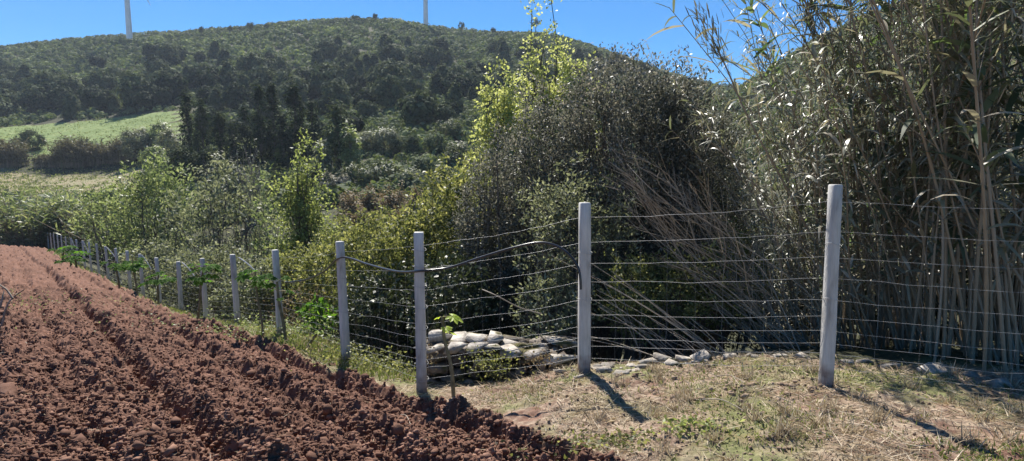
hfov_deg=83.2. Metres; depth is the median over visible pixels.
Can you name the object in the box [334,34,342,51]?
hillside tree
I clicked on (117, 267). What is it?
sapling
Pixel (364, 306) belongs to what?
bramble bush
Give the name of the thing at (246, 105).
hillside tree
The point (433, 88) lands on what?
hillside tree
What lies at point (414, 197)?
dead fern patch
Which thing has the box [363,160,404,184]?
round shrub
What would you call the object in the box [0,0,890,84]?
sky
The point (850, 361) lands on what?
stone
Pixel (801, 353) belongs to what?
stone
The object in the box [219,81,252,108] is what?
hillside tree
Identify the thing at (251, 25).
skyline tree
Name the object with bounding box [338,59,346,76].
hillside tree
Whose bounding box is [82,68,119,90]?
hillside tree
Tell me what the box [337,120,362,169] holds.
tall tree
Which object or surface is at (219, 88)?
hillside tree
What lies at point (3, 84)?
hillside tree
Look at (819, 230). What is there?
giant reed clump
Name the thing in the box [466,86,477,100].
hillside tree
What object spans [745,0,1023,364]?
giant reed clump
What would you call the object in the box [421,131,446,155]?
round shrub
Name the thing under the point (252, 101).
hillside tree
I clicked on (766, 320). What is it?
fallen cane fan
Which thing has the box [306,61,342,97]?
hillside tree
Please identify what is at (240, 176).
bare tree
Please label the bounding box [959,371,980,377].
stone
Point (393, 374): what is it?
verge grass
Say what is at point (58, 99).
hillside tree
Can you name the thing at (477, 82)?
hillside tree
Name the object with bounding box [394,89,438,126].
hillside tree
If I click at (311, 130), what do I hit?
conifer
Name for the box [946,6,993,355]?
tall cane
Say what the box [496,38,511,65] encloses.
hillside tree
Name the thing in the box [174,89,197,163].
conifer
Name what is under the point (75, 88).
hillside tree
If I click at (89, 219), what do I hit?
pale tree
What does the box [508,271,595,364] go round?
grey leaved bush
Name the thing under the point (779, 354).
stone
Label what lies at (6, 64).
hillside tree
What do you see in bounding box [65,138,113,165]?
shrub
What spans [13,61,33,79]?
hillside tree
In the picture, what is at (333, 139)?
tall tree
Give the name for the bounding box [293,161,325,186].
round shrub
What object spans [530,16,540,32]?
skyline tree
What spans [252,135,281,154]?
hillside tree
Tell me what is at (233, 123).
hillside tree
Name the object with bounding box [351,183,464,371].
bramble bush
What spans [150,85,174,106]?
hillside tree
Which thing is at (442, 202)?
hedge bush
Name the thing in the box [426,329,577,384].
stone wall
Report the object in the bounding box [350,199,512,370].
shade bush
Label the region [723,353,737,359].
stone
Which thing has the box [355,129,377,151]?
round shrub
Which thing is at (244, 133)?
conifer
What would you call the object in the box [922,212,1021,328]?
shade bush
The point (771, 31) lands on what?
tall cane
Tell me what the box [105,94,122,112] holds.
hillside tree
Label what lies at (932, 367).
stone
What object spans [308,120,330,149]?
hillside tree
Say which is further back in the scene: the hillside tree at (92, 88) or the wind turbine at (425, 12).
the wind turbine at (425, 12)
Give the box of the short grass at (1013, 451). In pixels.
[304,349,1023,460]
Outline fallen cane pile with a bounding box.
[551,255,725,357]
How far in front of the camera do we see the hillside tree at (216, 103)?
201.15 m
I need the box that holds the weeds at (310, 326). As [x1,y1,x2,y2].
[103,299,415,369]
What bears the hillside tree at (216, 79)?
on the hillside
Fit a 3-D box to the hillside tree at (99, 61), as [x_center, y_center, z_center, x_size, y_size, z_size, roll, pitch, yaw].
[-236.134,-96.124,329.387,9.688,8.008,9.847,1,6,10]
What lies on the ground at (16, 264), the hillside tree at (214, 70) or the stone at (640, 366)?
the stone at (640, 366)
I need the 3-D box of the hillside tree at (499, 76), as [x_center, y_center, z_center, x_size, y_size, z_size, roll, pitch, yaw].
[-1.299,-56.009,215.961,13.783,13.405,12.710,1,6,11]
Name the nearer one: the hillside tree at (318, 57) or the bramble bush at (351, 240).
the bramble bush at (351, 240)
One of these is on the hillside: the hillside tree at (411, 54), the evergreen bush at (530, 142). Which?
the hillside tree at (411, 54)
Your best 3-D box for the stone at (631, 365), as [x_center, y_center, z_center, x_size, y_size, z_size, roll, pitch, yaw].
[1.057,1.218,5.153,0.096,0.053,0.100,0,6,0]
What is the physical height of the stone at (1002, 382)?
0.097 m
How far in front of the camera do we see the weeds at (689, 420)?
3.58 m
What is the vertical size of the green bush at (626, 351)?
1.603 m
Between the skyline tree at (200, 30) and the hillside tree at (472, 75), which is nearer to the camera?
the hillside tree at (472, 75)
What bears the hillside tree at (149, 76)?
on the hillside
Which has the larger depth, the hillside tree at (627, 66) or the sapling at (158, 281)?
the hillside tree at (627, 66)
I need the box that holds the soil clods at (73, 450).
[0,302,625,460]
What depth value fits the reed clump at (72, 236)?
44.54 m
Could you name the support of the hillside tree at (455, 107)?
on the hillside
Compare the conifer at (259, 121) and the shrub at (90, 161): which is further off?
the shrub at (90, 161)
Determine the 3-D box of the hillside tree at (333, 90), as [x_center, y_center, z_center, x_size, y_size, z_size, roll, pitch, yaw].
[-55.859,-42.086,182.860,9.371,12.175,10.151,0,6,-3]
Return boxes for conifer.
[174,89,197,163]
[188,97,214,164]
[209,111,231,167]
[223,119,244,167]
[234,103,257,165]
[250,83,273,163]
[261,81,285,159]
[268,110,295,172]
[283,82,308,164]
[302,98,325,163]
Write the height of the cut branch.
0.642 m
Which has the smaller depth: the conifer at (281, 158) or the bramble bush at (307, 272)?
the bramble bush at (307, 272)
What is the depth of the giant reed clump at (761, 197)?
8.30 m
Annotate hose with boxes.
[285,241,581,289]
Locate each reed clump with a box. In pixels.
[0,185,63,204]
[0,191,39,244]
[0,198,61,248]
[1,192,89,248]
[4,185,119,205]
[30,185,115,249]
[31,185,138,256]
[65,206,157,270]
[645,0,1023,349]
[652,46,928,350]
[698,0,1023,357]
[717,92,915,348]
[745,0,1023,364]
[763,0,1023,378]
[783,1,1023,347]
[857,0,1023,346]
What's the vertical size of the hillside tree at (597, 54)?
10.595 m
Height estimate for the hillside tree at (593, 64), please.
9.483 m
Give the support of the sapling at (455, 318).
on the ground at (16, 264)
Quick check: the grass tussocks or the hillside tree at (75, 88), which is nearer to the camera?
the grass tussocks
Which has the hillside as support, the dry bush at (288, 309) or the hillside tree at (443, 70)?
the hillside tree at (443, 70)
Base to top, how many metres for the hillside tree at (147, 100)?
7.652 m
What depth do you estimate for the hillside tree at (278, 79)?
224.11 m
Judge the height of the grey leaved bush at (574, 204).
3.341 m
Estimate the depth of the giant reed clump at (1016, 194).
8.63 m
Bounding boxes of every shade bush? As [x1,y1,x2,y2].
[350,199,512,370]
[494,190,623,363]
[602,191,770,357]
[704,200,876,350]
[811,117,1011,328]
[818,198,1013,337]
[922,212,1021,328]
[957,74,1023,321]
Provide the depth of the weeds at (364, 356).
6.66 m
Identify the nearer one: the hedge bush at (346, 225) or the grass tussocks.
the grass tussocks
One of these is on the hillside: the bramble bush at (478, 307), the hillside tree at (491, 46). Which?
the hillside tree at (491, 46)
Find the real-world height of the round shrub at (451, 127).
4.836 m
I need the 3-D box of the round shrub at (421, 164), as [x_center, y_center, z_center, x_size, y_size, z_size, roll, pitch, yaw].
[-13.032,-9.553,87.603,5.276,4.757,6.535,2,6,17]
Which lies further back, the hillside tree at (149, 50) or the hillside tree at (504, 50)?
the hillside tree at (149, 50)
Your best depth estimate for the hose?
4.89 m
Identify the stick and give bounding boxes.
[696,398,743,410]
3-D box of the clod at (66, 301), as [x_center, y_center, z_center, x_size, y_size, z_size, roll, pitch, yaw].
[-8.199,2.308,10.539,5.491,3.150,10.030,-1,6,-11]
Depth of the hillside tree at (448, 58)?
293.37 m
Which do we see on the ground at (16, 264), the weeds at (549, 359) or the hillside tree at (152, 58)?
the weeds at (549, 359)
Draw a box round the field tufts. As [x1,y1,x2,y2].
[0,110,181,196]
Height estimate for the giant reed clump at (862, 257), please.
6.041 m
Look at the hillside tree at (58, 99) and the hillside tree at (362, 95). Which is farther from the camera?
the hillside tree at (58, 99)
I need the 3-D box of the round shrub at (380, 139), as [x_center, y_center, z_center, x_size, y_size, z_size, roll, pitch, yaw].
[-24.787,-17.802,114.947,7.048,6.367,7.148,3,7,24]
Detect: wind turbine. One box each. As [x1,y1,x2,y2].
[124,0,149,38]
[423,0,427,24]
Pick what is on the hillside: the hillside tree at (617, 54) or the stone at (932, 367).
the hillside tree at (617, 54)
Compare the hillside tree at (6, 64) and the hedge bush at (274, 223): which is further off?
the hillside tree at (6, 64)
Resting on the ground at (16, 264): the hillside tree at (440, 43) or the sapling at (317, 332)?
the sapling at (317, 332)
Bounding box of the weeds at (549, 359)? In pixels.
[510,344,575,369]
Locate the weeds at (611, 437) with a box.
[500,418,711,460]
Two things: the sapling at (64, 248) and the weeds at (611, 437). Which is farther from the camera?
the sapling at (64, 248)
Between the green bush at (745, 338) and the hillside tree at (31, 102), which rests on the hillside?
the hillside tree at (31, 102)
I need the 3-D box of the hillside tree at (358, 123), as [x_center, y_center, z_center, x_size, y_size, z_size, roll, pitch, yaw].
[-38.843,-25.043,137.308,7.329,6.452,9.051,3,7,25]
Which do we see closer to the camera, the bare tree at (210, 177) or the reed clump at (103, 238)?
the reed clump at (103, 238)
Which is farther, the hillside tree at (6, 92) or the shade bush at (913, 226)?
the hillside tree at (6, 92)
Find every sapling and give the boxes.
[47,245,78,259]
[54,252,82,265]
[61,251,92,267]
[100,261,129,287]
[118,257,148,295]
[138,271,176,303]
[185,263,222,318]
[235,269,277,337]
[270,276,294,339]
[306,327,323,347]
[434,314,462,396]
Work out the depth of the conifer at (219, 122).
110.26 m
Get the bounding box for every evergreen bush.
[445,115,549,345]
[480,69,612,363]
[528,39,720,363]
[607,44,747,357]
[668,102,761,355]
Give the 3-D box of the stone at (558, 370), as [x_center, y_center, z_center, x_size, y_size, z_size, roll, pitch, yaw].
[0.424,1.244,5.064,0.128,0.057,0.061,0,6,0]
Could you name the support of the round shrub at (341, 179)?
on the hillside
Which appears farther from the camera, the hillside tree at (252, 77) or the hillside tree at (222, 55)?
the hillside tree at (222, 55)
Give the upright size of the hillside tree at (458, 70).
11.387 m
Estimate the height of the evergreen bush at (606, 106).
5.442 m
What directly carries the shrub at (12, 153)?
on the hillside
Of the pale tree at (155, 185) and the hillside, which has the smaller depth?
the pale tree at (155, 185)
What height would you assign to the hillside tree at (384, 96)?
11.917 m
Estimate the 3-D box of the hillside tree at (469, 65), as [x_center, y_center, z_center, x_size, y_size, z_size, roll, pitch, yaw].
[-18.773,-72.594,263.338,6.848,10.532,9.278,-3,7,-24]
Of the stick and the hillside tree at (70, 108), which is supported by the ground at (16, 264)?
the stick
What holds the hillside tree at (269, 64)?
on the hillside
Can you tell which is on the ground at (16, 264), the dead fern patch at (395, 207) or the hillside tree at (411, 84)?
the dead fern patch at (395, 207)
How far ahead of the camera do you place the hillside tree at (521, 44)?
316.59 m
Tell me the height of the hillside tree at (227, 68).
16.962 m
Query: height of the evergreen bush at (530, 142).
5.418 m
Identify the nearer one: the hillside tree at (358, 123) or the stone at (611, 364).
the stone at (611, 364)
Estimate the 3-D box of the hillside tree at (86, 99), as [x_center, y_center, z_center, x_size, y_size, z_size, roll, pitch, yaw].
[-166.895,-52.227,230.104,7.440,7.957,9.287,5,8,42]
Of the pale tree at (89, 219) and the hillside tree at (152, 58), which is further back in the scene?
the hillside tree at (152, 58)
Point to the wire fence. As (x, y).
(830, 294)
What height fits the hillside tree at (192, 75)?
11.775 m
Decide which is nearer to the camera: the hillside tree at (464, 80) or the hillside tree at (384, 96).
the hillside tree at (384, 96)
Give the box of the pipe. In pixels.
[482,289,541,313]
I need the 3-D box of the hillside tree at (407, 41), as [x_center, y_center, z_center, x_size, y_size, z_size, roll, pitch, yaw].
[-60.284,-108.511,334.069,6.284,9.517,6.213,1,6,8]
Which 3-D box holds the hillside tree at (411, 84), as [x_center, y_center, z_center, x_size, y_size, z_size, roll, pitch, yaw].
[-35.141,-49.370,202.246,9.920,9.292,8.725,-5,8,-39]
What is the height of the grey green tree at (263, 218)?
7.359 m
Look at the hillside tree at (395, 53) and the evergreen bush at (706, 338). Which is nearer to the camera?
the evergreen bush at (706, 338)
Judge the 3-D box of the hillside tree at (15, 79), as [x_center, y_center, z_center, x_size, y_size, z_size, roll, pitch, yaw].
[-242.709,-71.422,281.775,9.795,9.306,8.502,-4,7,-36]
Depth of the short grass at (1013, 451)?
3.89 m
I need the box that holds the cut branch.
[0,284,24,325]
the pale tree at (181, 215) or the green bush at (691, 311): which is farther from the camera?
the pale tree at (181, 215)
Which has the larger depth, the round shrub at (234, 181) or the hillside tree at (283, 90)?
the hillside tree at (283, 90)
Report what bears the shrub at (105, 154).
on the hillside
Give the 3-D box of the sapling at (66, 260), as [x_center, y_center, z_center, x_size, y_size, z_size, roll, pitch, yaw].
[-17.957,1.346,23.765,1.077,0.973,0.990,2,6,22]
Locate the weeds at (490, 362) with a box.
[458,342,537,384]
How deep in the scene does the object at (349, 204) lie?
47.64 m
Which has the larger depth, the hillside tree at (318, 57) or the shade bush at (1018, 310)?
the hillside tree at (318, 57)
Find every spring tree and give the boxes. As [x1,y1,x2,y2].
[456,56,544,331]
[492,0,599,202]
[544,51,614,176]
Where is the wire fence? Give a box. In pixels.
[47,184,1023,392]
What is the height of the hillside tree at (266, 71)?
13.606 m
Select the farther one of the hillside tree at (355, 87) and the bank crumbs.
the hillside tree at (355, 87)
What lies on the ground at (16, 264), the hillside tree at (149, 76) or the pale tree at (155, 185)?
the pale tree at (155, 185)
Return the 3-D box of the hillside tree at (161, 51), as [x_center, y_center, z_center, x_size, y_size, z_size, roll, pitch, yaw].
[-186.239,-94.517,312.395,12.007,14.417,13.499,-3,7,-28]
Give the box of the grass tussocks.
[518,352,1023,460]
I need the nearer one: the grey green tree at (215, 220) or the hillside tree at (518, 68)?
the grey green tree at (215, 220)
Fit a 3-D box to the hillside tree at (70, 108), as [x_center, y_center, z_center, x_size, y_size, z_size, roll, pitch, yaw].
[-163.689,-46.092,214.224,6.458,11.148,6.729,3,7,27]
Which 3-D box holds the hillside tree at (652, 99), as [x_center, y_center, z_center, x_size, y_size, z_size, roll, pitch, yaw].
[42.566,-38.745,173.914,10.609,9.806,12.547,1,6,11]
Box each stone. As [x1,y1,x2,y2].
[0,383,18,397]
[553,369,566,372]
[595,366,612,372]
[600,362,614,367]
[612,369,629,374]
[626,363,634,367]
[637,364,646,368]
[639,357,657,363]
[653,353,677,362]
[664,358,682,366]
[675,355,692,362]
[690,349,712,362]
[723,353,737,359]
[770,353,788,356]
[791,352,810,357]
[838,359,854,364]
[855,358,873,363]
[877,362,900,369]
[916,362,957,374]
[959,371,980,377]
[982,377,1013,389]
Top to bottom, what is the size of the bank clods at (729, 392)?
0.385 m
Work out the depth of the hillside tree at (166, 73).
234.02 m
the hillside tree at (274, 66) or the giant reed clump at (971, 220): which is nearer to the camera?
the giant reed clump at (971, 220)
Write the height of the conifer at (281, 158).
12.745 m
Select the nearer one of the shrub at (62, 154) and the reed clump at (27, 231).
the reed clump at (27, 231)
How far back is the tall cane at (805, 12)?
6.41 m
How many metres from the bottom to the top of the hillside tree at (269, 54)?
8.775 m
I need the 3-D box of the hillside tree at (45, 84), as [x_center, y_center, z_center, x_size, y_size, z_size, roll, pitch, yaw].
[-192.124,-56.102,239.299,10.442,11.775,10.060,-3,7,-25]
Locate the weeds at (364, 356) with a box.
[284,339,415,375]
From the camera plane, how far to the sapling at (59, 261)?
24.57 m
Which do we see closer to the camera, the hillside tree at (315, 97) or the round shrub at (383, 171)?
the round shrub at (383, 171)
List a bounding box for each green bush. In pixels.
[591,247,670,360]
[595,238,754,356]
[688,211,777,351]
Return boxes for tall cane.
[685,0,823,264]
[766,25,858,243]
[795,0,853,210]
[908,29,937,352]
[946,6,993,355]
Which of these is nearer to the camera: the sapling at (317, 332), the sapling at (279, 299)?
the sapling at (317, 332)
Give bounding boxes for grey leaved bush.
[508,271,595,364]
[511,145,648,364]
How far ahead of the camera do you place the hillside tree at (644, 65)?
324.83 m
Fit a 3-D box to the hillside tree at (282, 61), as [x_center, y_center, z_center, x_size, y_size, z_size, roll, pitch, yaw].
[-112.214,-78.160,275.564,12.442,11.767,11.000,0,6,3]
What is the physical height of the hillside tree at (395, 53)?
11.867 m
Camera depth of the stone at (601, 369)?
4.83 m
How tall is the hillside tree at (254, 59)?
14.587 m
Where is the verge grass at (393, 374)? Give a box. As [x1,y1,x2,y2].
[53,250,487,382]
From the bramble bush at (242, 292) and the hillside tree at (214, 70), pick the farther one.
the hillside tree at (214, 70)
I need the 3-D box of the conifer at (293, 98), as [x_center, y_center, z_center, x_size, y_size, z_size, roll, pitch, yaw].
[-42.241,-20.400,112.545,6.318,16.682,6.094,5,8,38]
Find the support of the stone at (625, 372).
on the ground at (16, 264)
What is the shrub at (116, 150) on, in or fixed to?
on the hillside
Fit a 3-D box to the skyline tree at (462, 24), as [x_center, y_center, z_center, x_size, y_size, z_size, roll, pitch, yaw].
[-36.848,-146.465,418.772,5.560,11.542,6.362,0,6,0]
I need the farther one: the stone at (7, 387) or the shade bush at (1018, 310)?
the shade bush at (1018, 310)
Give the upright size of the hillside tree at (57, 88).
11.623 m
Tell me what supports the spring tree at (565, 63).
on the ground at (16, 264)
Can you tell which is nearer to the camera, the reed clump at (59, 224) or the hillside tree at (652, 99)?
the reed clump at (59, 224)
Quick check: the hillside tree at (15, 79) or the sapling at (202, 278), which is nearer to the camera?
the sapling at (202, 278)
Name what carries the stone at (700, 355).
on the ground at (16, 264)
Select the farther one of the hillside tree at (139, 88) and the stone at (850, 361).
the hillside tree at (139, 88)
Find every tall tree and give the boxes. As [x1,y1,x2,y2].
[311,139,336,177]
[318,98,354,173]
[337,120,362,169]
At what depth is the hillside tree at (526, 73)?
220.60 m
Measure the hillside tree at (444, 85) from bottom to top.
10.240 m
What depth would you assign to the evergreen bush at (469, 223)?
8.09 m
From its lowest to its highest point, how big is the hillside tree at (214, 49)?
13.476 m
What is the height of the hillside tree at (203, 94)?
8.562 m
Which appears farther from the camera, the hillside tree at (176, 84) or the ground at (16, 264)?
the hillside tree at (176, 84)
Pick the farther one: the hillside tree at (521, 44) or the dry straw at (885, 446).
the hillside tree at (521, 44)
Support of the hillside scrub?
on the hillside
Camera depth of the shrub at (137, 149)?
146.55 m
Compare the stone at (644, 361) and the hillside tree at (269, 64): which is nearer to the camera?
the stone at (644, 361)
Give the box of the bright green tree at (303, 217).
[263,128,344,323]
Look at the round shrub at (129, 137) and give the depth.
144.02 m
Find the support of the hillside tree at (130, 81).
on the hillside
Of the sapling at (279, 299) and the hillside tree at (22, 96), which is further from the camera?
the hillside tree at (22, 96)
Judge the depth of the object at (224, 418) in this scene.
3.95 m
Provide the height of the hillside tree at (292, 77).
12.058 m
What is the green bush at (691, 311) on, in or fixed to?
on the ground at (16, 264)
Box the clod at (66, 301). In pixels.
[4,286,194,331]
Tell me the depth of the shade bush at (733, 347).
10.72 m
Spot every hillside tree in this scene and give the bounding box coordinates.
[0,58,17,72]
[0,74,13,90]
[0,88,21,110]
[0,95,14,116]
[4,71,16,77]
[5,75,26,83]
[10,83,45,111]
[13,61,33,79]
[21,68,55,91]
[26,94,44,110]
[28,93,47,112]
[39,80,54,94]
[42,69,67,76]
[43,83,80,109]
[46,72,83,92]
[49,90,79,108]
[51,74,82,85]
[52,80,80,96]
[60,93,80,119]
[76,84,104,104]
[79,89,102,106]
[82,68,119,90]
[86,54,106,66]
[89,88,121,111]
[105,66,122,77]
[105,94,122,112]
[112,69,156,106]
[118,81,153,107]
[121,70,136,80]
[131,90,158,109]
[140,42,162,58]
[143,54,164,71]
[145,70,162,80]
[148,59,170,74]
[150,77,164,90]
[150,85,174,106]
[154,68,169,79]
[154,70,187,100]
[155,42,179,59]
[162,52,180,67]
[168,68,184,79]
[171,43,186,60]
[182,63,189,75]
[183,65,206,89]
[192,106,226,130]
[193,50,206,61]
[194,85,211,104]
[196,64,221,88]
[197,63,212,70]
[203,73,223,89]
[205,39,219,58]
[206,87,224,110]
[213,83,223,91]
[215,48,232,66]
[217,58,237,89]
[217,117,246,137]
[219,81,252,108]
[234,102,252,126]
[235,51,270,74]
[236,71,251,90]
[237,69,271,89]
[249,79,260,107]
[250,64,275,84]
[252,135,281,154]
[261,59,280,72]
[261,86,272,104]
[262,50,274,58]
[262,57,281,67]
[269,68,295,87]
[272,54,292,70]
[276,74,312,105]
[281,72,309,100]
[293,67,311,84]
[305,82,321,98]
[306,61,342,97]
[307,47,323,65]
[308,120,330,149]
[313,37,340,60]
[315,97,333,115]
[320,78,350,109]
[331,63,346,87]
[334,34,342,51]
[335,113,368,132]
[336,49,354,63]
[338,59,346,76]
[341,45,361,58]
[343,62,357,85]
[348,81,363,95]
[351,73,368,87]
[352,88,378,106]
[353,55,366,76]
[354,99,378,116]
[361,53,372,72]
[363,65,398,86]
[369,74,408,109]
[370,52,379,67]
[373,58,413,89]
[376,43,407,63]
[377,34,389,52]
[379,37,392,63]
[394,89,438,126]
[399,76,425,96]
[403,62,424,79]
[404,35,412,46]
[406,48,427,60]
[409,54,427,70]
[422,43,445,65]
[428,71,445,98]
[430,36,449,52]
[430,104,456,120]
[431,73,467,96]
[433,63,450,79]
[441,51,454,64]
[442,98,459,114]
[443,80,467,113]
[447,73,472,97]
[449,63,466,75]
[462,70,476,96]
[465,60,473,70]
[465,67,480,77]
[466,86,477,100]
[470,73,497,94]
[471,60,494,76]
[484,94,505,116]
[485,39,497,51]
[491,63,524,90]
[494,35,503,59]
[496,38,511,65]
[507,79,532,100]
[512,63,523,73]
[514,48,527,57]
[516,35,543,57]
[520,67,531,80]
[523,58,546,67]
[527,66,560,86]
[571,46,584,62]
[585,48,603,63]
[589,61,603,74]
[597,88,622,135]
[606,77,629,91]
[607,50,625,65]
[620,61,635,74]
[623,72,655,93]
[635,60,653,72]
[640,85,670,113]
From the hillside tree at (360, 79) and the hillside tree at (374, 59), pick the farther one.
the hillside tree at (374, 59)
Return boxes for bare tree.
[186,151,237,230]
[232,137,269,226]
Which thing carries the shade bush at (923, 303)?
on the ground at (16, 264)
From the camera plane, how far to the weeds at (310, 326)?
8.34 m
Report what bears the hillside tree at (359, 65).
on the hillside
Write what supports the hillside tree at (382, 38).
on the hillside
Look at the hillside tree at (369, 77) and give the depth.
215.01 m
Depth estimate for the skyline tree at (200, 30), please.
406.78 m
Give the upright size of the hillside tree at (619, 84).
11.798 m
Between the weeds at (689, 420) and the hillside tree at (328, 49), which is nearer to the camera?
the weeds at (689, 420)
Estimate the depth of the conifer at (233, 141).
108.53 m
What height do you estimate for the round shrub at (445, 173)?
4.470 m
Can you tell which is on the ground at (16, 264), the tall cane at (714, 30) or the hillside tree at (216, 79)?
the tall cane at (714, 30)
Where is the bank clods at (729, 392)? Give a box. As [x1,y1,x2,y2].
[508,370,899,406]
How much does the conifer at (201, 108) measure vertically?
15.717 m
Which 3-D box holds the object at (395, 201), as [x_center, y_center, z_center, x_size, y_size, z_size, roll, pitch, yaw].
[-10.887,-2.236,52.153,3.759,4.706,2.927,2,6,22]
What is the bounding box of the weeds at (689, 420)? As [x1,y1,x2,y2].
[652,414,750,437]
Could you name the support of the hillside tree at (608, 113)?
on the hillside
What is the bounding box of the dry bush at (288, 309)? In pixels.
[251,278,334,327]
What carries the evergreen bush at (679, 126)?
on the ground at (16, 264)
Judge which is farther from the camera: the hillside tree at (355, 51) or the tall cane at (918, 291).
the hillside tree at (355, 51)
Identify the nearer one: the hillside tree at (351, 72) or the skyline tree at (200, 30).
the hillside tree at (351, 72)
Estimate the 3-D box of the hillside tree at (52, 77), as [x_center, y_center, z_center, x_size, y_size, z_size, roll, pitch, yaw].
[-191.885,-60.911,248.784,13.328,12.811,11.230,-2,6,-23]
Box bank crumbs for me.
[369,358,1020,460]
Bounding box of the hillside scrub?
[0,0,1023,227]
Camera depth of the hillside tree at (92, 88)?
230.98 m
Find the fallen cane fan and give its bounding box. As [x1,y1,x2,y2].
[590,136,851,351]
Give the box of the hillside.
[0,0,1022,204]
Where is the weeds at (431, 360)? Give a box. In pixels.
[415,338,440,375]
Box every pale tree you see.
[68,178,140,274]
[96,148,211,295]
[156,186,212,308]
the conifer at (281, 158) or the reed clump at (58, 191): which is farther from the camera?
the conifer at (281, 158)
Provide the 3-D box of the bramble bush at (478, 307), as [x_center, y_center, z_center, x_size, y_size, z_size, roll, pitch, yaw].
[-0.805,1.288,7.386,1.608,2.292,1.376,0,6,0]
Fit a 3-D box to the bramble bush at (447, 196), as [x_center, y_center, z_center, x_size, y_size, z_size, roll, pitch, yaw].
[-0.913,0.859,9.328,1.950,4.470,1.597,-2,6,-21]
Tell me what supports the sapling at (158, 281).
on the ground at (16, 264)
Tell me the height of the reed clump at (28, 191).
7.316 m
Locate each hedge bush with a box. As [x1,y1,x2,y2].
[243,210,288,316]
[318,200,364,288]
[336,198,402,328]
[384,196,438,256]
[422,177,460,228]
[448,161,475,240]
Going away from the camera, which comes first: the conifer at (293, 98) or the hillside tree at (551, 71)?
the conifer at (293, 98)
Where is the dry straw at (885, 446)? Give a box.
[308,345,1023,460]
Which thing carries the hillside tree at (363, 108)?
on the hillside
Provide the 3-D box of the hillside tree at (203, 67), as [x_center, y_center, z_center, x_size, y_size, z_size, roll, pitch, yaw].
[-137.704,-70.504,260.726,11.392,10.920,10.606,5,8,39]
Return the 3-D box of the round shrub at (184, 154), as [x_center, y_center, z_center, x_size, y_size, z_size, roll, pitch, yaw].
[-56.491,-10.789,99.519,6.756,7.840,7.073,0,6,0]
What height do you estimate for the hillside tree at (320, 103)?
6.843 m
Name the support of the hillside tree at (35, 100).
on the hillside
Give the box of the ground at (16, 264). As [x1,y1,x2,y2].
[0,110,1023,460]
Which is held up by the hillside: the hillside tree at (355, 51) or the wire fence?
the hillside tree at (355, 51)
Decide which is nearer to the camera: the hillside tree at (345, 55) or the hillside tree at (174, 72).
the hillside tree at (174, 72)
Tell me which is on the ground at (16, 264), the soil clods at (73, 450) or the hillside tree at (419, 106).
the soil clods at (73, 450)
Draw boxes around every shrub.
[0,137,36,167]
[10,128,47,150]
[30,153,57,167]
[40,131,93,167]
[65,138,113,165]
[88,142,125,163]
[106,134,129,161]
[117,125,155,164]
[121,141,152,161]
[135,144,170,176]
[145,118,179,149]
[152,128,181,159]
[161,145,201,185]
[186,148,223,182]
[213,163,252,199]
[261,163,296,197]
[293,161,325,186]
[314,169,350,191]
[336,162,377,187]
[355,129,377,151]
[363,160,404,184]
[369,125,404,153]
[392,134,423,153]
[396,165,426,187]
[406,152,443,177]
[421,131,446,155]
[421,162,457,191]
[433,118,462,138]
[441,141,473,167]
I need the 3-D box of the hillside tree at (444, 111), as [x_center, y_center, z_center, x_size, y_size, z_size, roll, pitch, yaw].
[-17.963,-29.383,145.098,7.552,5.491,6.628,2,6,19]
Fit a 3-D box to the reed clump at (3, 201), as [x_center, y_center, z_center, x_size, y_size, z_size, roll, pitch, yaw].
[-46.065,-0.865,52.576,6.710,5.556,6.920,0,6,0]
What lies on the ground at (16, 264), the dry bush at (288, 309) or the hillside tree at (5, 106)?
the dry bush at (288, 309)
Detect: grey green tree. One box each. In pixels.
[167,148,277,320]
[242,161,290,326]
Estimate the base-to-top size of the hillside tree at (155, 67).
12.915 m
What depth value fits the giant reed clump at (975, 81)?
4.96 m
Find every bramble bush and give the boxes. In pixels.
[110,229,193,301]
[138,240,267,320]
[207,251,304,325]
[246,241,336,330]
[282,227,373,346]
[293,292,349,334]
[306,204,432,360]
[328,261,438,368]
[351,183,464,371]
[382,241,510,358]
[396,145,507,327]
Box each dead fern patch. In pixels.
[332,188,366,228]
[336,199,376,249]
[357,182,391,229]
[370,205,408,236]
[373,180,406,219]
[397,184,426,213]
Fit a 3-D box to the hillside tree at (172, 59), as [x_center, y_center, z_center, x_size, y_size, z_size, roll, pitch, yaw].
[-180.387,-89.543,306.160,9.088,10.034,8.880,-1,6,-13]
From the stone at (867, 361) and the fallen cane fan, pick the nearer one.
the stone at (867, 361)
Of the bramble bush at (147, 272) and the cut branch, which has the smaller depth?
the cut branch
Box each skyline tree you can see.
[198,26,203,32]
[246,22,254,30]
[458,22,464,29]
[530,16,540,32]

